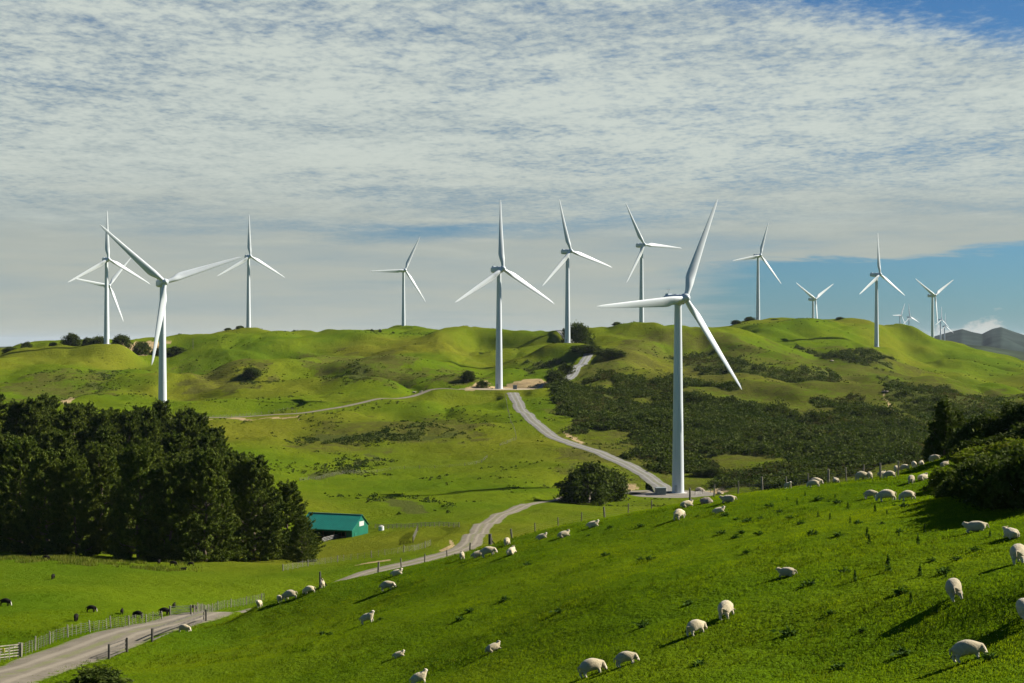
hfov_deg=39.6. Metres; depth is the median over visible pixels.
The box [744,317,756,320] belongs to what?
shrub
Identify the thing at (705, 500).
sheep
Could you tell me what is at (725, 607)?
sheep
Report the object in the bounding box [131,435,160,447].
pine tree
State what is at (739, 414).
scrub
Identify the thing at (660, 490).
transformer kiosk
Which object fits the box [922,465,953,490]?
bush
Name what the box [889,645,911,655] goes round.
weed plant
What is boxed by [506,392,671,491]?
hill road
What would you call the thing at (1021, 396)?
bush
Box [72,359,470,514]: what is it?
gully scrub
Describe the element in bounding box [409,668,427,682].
sheep
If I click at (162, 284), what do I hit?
wind turbine
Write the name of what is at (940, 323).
wind turbine
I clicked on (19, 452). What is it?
pine tree
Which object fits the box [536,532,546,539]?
sheep
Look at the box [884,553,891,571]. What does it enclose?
weed plant
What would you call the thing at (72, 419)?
pine tree
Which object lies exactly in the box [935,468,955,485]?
bush
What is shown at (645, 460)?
rushes
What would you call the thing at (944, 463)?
sheep
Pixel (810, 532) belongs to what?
weed plant
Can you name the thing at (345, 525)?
farm shed
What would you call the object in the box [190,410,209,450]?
pine tree
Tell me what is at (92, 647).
access road
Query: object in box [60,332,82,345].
evergreen tree
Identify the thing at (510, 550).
sheep
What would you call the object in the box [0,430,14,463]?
pine tree
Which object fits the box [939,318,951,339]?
wind turbine
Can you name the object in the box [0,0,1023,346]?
sky
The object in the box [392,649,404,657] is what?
sheep
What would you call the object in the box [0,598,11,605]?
cow
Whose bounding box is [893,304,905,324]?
wind turbine
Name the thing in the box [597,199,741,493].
wind turbine
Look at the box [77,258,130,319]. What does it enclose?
wind turbine
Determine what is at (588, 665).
sheep
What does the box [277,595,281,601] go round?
sheep
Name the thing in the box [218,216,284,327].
wind turbine
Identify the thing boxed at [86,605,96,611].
cow
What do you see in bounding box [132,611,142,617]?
cow
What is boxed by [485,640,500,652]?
sheep
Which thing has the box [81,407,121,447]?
pine tree
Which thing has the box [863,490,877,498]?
sheep
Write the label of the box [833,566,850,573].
weed plant
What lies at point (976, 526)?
sheep
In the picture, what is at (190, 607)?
gate
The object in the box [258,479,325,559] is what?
pine tree
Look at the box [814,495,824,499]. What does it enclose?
weed plant
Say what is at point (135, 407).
pine tree
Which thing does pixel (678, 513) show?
sheep
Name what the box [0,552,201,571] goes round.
long grass
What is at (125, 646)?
gate
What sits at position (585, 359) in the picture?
ridge road
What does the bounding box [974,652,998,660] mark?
weed plant
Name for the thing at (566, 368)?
bush
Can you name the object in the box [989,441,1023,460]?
bush
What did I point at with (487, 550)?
sheep
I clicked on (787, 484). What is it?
sheep
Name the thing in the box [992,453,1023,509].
bush
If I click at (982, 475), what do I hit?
bush
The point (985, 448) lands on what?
bush
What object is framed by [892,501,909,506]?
weed plant
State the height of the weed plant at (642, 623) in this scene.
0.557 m
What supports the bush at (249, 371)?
on the ground at (78, 589)
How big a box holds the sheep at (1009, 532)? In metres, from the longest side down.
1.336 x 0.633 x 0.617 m
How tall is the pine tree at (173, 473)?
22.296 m
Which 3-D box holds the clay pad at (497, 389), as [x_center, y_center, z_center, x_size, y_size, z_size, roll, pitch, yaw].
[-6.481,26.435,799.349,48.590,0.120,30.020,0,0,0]
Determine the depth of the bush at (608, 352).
964.04 m
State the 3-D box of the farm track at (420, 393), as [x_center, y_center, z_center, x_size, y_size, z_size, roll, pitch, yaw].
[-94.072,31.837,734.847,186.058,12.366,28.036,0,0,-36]
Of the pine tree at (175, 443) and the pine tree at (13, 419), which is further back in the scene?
the pine tree at (13, 419)
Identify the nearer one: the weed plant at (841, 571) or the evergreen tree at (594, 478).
the weed plant at (841, 571)
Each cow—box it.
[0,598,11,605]
[74,613,78,621]
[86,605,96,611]
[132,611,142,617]
[158,607,168,614]
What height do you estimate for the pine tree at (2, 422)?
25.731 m
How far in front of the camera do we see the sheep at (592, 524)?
138.94 m
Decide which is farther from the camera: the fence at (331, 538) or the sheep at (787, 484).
the fence at (331, 538)
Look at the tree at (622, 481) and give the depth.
461.88 m
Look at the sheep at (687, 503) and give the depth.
136.01 m
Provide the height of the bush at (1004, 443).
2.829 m
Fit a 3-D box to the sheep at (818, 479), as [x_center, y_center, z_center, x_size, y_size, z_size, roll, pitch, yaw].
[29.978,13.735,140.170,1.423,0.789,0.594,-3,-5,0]
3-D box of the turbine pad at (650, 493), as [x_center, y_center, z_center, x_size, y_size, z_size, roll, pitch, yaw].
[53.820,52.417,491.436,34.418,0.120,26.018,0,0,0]
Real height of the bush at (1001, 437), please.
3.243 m
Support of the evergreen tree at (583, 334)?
on the ground at (78, 589)
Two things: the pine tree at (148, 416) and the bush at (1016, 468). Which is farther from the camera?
the pine tree at (148, 416)
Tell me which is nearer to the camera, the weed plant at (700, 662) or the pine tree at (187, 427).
the weed plant at (700, 662)
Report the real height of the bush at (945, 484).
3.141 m
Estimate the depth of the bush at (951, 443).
159.55 m
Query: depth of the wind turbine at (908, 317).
3999.08 m
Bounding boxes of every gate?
[0,643,21,657]
[108,638,127,658]
[169,605,191,614]
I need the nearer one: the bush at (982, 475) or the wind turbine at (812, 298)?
the bush at (982, 475)
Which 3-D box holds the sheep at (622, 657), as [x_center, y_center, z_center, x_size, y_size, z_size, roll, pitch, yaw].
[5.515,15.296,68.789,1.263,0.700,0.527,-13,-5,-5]
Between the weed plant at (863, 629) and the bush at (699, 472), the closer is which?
the weed plant at (863, 629)
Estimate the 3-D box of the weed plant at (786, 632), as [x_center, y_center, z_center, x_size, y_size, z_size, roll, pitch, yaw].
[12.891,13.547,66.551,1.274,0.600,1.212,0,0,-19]
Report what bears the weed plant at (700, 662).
on the ground at (78, 589)
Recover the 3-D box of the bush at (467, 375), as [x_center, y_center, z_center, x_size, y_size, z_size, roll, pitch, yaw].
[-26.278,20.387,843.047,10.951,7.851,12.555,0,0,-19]
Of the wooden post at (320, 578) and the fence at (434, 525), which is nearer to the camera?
the wooden post at (320, 578)
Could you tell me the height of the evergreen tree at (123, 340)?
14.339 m
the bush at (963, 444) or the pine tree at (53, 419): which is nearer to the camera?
the bush at (963, 444)
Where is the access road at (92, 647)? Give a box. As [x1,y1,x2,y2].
[0,504,535,682]
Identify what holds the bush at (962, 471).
on the ground at (78, 589)
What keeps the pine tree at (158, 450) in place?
on the ground at (78, 589)
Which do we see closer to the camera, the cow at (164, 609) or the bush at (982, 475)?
the bush at (982, 475)
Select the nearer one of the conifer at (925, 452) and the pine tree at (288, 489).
the conifer at (925, 452)
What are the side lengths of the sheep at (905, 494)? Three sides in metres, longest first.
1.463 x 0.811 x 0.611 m
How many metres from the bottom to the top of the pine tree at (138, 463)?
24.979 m
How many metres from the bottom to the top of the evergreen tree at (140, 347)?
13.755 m
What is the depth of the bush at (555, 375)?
839.09 m
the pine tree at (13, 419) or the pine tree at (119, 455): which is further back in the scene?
the pine tree at (13, 419)
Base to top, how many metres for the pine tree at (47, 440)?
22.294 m
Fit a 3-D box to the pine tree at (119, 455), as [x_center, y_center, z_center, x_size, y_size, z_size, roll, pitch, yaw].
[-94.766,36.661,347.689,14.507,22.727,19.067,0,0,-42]
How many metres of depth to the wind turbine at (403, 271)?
1448.58 m
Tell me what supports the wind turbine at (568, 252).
on the ground at (78, 589)
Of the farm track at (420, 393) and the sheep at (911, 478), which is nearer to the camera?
the sheep at (911, 478)
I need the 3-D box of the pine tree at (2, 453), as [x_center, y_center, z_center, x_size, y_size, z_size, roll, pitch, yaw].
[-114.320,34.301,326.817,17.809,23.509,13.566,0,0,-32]
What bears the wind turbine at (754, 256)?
on the ground at (78, 589)
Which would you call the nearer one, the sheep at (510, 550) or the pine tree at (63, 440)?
the sheep at (510, 550)
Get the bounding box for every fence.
[0,611,162,659]
[151,609,206,641]
[193,593,261,613]
[282,539,430,570]
[308,457,484,479]
[322,533,341,541]
[375,522,458,528]
[377,538,492,571]
[510,500,651,537]
[689,461,898,499]
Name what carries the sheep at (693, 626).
on the ground at (78, 589)
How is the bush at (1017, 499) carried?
on the ground at (78, 589)
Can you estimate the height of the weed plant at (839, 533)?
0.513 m
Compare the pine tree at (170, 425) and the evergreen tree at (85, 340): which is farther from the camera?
the evergreen tree at (85, 340)
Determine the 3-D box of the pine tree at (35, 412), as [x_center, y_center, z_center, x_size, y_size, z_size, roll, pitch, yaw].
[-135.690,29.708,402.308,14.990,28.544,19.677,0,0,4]
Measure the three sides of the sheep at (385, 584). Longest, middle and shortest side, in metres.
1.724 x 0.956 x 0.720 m
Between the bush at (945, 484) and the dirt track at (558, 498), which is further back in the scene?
the dirt track at (558, 498)
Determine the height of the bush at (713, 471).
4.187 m
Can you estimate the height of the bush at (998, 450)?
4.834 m
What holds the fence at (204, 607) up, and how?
on the ground at (78, 589)
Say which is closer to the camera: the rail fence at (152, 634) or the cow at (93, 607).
the rail fence at (152, 634)
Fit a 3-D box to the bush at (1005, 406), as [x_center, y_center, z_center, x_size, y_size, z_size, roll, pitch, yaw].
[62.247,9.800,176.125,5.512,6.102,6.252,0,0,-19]
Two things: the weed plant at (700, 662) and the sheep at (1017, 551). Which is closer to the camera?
the weed plant at (700, 662)
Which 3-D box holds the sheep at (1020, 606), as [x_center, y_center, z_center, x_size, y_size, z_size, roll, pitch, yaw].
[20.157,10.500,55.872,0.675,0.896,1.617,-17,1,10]
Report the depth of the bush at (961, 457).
131.19 m
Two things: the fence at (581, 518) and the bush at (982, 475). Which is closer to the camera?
the bush at (982, 475)
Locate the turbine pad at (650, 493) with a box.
[628,490,715,497]
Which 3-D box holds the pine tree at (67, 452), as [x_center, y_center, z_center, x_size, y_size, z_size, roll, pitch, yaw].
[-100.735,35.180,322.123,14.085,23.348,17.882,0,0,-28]
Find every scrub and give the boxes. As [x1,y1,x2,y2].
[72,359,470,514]
[516,343,1010,488]
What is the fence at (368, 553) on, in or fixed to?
on the ground at (78, 589)
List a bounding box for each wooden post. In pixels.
[319,572,326,587]
[488,534,493,544]
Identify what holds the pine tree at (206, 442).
on the ground at (78, 589)
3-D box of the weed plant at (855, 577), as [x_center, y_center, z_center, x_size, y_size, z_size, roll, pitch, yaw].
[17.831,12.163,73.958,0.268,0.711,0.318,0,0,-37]
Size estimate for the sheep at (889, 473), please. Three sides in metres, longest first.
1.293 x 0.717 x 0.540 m
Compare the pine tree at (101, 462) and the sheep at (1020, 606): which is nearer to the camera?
the sheep at (1020, 606)
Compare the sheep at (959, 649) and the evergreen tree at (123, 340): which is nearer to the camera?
the sheep at (959, 649)
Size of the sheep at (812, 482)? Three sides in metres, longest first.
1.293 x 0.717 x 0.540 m
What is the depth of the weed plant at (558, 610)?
93.55 m
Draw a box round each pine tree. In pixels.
[0,388,7,432]
[0,398,23,432]
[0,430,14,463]
[0,433,39,463]
[0,436,54,551]
[0,440,42,539]
[1,400,32,444]
[6,446,77,554]
[17,397,57,444]
[34,393,64,424]
[34,404,61,438]
[36,430,56,450]
[41,453,111,556]
[43,446,90,539]
[49,428,80,458]
[57,404,90,451]
[61,401,77,426]
[62,400,99,438]
[71,443,135,553]
[76,410,119,450]
[78,440,107,528]
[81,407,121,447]
[88,424,123,465]
[105,442,179,560]
[105,446,141,529]
[106,458,152,540]
[113,407,141,450]
[128,406,162,441]
[131,420,165,446]
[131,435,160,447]
[132,405,146,424]
[133,463,199,551]
[135,457,199,561]
[143,441,168,467]
[151,398,172,439]
[155,430,194,464]
[161,418,179,442]
[164,445,246,562]
[166,450,197,491]
[171,406,196,418]
[172,413,201,457]
[174,456,218,549]
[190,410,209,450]
[190,432,228,461]
[202,454,257,541]
[205,425,232,456]
[217,462,272,551]
[220,451,297,561]
[227,450,266,516]
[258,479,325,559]
[279,517,319,562]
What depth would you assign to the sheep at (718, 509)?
126.82 m
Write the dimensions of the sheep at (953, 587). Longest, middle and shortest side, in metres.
1.663 x 0.922 x 0.695 m
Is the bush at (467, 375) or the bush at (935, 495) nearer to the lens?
the bush at (935, 495)
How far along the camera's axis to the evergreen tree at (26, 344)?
1143.03 m
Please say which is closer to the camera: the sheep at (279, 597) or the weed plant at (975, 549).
the weed plant at (975, 549)
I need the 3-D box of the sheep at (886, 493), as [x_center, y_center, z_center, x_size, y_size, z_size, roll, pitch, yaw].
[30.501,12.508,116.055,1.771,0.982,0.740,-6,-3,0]
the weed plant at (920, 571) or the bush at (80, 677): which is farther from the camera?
the bush at (80, 677)
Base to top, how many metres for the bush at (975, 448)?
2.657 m
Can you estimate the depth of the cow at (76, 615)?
159.77 m
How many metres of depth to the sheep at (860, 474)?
136.50 m
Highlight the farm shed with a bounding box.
[305,512,369,538]
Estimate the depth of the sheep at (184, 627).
147.00 m
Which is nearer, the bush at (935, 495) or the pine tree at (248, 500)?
the bush at (935, 495)
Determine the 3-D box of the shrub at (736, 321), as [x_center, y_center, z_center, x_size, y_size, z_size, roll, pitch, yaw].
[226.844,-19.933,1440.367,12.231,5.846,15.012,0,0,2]
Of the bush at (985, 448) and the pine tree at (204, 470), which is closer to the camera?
the bush at (985, 448)
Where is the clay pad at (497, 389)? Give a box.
[462,388,531,389]
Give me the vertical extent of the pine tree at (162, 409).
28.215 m
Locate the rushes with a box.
[2,318,1022,506]
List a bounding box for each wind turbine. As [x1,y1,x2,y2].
[69,211,149,343]
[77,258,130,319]
[100,225,240,402]
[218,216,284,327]
[372,237,425,325]
[456,200,553,388]
[542,199,611,342]
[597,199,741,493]
[626,204,681,321]
[733,222,780,319]
[797,283,832,318]
[860,239,904,346]
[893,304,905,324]
[905,310,917,325]
[915,278,952,337]
[938,307,948,339]
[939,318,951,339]
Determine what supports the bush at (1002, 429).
on the ground at (78, 589)
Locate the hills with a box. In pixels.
[934,327,1023,351]
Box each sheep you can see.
[178,624,190,631]
[256,600,261,606]
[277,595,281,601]
[282,590,297,600]
[302,586,315,593]
[359,610,374,623]
[379,581,395,591]
[390,568,402,575]
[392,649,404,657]
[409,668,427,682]
[460,551,464,559]
[471,549,481,557]
[480,546,497,557]
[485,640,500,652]
[504,537,509,544]
[506,545,516,554]
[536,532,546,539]
[557,529,569,537]
[578,658,606,677]
[586,519,598,527]
[613,651,639,667]
[673,509,685,519]
[680,499,692,507]
[686,619,706,636]
[700,497,712,503]
[712,506,724,513]
[718,600,735,620]
[719,495,736,502]
[776,567,797,576]
[784,481,790,488]
[807,480,819,486]
[809,477,823,484]
[854,471,866,479]
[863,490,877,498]
[867,472,872,478]
[875,489,895,501]
[882,471,895,477]
[899,464,909,470]
[899,490,915,500]
[908,475,914,483]
[911,461,916,467]
[918,473,927,479]
[930,455,939,460]
[940,460,948,466]
[945,578,962,601]
[949,640,987,662]
[962,521,988,532]
[1002,526,1019,538]
[1010,543,1023,564]
[1016,598,1023,619]
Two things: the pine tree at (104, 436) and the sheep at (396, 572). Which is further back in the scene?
the pine tree at (104, 436)
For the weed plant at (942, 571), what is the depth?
70.54 m
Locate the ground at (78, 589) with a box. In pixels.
[0,317,1023,682]
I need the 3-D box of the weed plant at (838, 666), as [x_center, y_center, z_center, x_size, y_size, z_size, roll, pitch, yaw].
[13.438,13.393,58.899,0.883,0.387,0.747,0,0,0]
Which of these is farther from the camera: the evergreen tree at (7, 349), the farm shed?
the evergreen tree at (7, 349)
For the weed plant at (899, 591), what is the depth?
67.88 m
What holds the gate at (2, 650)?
on the ground at (78, 589)
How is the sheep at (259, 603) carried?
on the ground at (78, 589)
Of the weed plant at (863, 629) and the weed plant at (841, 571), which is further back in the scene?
the weed plant at (841, 571)
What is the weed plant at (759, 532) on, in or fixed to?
on the ground at (78, 589)
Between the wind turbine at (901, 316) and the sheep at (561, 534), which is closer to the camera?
the sheep at (561, 534)
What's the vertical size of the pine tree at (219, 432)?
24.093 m
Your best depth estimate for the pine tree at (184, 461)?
329.92 m
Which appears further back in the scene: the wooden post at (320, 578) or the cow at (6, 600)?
the cow at (6, 600)
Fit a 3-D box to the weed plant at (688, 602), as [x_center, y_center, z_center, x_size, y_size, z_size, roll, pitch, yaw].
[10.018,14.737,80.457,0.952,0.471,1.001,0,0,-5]
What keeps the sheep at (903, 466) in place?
on the ground at (78, 589)
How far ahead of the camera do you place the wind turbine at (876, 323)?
1321.45 m
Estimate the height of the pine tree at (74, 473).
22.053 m
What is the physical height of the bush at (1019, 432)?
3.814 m
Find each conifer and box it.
[919,395,962,460]
[922,433,941,461]
[940,407,968,454]
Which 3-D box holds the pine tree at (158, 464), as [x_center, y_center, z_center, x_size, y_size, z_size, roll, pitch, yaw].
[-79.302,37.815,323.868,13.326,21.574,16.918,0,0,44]
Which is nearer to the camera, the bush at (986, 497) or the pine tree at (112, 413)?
the bush at (986, 497)
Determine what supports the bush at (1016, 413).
on the ground at (78, 589)
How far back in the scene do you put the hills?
5756.48 m
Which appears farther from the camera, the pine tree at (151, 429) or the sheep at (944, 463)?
the pine tree at (151, 429)
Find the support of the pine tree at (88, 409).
on the ground at (78, 589)
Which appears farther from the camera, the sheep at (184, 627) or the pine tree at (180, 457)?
the pine tree at (180, 457)
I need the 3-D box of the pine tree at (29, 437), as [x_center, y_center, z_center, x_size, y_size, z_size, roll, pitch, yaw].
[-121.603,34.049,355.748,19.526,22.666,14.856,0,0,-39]
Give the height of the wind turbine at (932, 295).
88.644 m
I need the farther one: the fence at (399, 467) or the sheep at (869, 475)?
the fence at (399, 467)
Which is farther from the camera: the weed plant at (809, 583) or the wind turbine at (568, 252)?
the wind turbine at (568, 252)
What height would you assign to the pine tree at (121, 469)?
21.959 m
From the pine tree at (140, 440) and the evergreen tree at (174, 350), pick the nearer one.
the pine tree at (140, 440)
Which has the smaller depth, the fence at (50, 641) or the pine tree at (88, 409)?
the fence at (50, 641)
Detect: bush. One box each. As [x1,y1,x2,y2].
[58,664,133,682]
[66,666,108,682]
[240,367,262,377]
[458,370,476,381]
[476,380,489,387]
[544,370,569,384]
[557,363,575,373]
[568,344,601,352]
[594,348,628,357]
[688,468,707,476]
[704,467,722,476]
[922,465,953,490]
[929,483,943,498]
[934,469,958,496]
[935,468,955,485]
[936,476,951,497]
[941,426,979,458]
[942,436,982,460]
[944,458,976,499]
[946,451,988,479]
[949,450,978,465]
[950,444,984,459]
[951,409,1004,439]
[956,451,991,504]
[961,452,1005,508]
[969,451,1022,510]
[971,447,1023,510]
[974,436,1000,446]
[974,444,1008,463]
[979,444,999,452]
[984,436,1023,453]
[985,411,1021,436]
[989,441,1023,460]
[992,397,1023,413]
[992,432,1021,440]
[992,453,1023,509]
[996,402,1023,431]
[1006,422,1023,440]
[1014,395,1023,420]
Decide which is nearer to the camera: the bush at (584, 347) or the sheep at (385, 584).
the sheep at (385, 584)
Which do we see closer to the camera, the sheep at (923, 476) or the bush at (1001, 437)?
the sheep at (923, 476)
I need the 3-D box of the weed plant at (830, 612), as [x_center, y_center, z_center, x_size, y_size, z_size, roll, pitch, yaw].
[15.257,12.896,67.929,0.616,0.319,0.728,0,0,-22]
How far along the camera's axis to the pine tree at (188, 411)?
441.64 m
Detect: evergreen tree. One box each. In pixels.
[1,346,16,353]
[20,341,32,347]
[48,342,56,345]
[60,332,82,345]
[81,337,90,345]
[86,334,109,344]
[111,334,133,348]
[132,341,152,354]
[166,346,187,355]
[553,460,618,504]
[560,322,594,343]
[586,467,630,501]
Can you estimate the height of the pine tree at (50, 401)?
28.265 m
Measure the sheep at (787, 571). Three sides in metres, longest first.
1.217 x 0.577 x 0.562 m
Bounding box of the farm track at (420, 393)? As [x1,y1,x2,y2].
[170,388,459,418]
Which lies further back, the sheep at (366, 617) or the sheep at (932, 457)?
the sheep at (932, 457)
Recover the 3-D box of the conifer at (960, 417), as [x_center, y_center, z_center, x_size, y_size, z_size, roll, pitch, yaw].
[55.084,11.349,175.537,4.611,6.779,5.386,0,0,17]
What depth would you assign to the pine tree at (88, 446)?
355.18 m
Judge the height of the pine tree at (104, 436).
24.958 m
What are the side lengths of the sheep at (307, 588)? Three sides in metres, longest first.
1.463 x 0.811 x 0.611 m
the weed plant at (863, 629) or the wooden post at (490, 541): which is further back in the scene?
the wooden post at (490, 541)
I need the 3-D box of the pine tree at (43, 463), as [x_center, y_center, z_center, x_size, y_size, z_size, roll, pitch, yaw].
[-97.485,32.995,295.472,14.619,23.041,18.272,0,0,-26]
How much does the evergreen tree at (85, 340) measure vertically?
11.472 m
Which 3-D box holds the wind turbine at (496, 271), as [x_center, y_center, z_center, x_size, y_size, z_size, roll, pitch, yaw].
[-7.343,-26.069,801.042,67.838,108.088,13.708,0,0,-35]
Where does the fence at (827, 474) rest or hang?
on the ground at (78, 589)
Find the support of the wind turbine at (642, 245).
on the ground at (78, 589)
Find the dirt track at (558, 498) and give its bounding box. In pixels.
[527,491,648,503]
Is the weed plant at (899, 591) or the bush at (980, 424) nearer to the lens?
the weed plant at (899, 591)
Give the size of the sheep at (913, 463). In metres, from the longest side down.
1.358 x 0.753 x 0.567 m
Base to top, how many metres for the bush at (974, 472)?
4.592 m
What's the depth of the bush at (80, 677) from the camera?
103.30 m
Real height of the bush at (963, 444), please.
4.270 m
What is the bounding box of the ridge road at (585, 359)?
[536,330,592,388]
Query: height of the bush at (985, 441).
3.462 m
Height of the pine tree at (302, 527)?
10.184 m
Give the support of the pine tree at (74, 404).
on the ground at (78, 589)
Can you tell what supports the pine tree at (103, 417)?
on the ground at (78, 589)
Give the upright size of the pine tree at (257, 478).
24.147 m
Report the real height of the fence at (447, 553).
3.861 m
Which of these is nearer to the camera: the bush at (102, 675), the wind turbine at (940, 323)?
the bush at (102, 675)
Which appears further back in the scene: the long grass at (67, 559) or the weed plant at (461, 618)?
the long grass at (67, 559)
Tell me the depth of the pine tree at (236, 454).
370.81 m
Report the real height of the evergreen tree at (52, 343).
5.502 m
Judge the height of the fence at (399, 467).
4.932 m
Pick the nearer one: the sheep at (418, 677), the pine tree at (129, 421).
the sheep at (418, 677)
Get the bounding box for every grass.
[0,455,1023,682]
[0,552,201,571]
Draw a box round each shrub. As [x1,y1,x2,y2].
[730,319,741,324]
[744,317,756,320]
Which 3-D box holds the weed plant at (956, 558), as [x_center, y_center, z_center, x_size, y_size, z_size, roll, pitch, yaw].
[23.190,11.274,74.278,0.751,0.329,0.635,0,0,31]
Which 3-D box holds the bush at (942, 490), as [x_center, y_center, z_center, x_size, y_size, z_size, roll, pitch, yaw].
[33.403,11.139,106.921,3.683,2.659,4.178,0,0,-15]
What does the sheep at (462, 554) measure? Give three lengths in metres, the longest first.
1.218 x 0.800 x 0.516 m
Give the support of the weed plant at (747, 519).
on the ground at (78, 589)
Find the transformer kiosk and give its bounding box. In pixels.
[654,487,666,494]
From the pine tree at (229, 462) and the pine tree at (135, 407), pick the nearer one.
the pine tree at (229, 462)
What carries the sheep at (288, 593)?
on the ground at (78, 589)
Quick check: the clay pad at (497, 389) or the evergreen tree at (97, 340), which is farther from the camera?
the evergreen tree at (97, 340)
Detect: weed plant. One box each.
[455,615,465,620]
[549,606,563,612]
[631,619,651,628]
[680,599,693,604]
[692,658,705,666]
[741,517,751,521]
[753,530,762,534]
[770,625,798,636]
[799,579,814,585]
[806,529,818,535]
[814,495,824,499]
[823,610,837,614]
[827,662,845,669]
[832,531,848,535]
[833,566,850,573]
[853,569,856,580]
[857,626,867,632]
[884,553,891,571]
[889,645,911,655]
[891,585,908,594]
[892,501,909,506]
[917,564,922,575]
[935,566,951,573]
[950,556,962,559]
[969,545,980,551]
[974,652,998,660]
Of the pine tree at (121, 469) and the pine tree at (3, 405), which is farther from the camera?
the pine tree at (3, 405)
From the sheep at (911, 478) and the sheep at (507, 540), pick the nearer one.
the sheep at (911, 478)
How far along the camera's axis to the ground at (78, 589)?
239.56 m
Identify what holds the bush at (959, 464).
on the ground at (78, 589)
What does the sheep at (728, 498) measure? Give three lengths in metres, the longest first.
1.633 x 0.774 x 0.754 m
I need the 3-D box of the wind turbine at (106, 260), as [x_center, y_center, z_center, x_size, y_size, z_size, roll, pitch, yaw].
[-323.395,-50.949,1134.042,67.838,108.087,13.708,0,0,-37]
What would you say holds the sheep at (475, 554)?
on the ground at (78, 589)
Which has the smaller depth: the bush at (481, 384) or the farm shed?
the farm shed
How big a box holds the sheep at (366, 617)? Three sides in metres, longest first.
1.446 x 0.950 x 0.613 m
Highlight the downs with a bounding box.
[965,344,1023,360]
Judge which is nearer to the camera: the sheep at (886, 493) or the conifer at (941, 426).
the sheep at (886, 493)

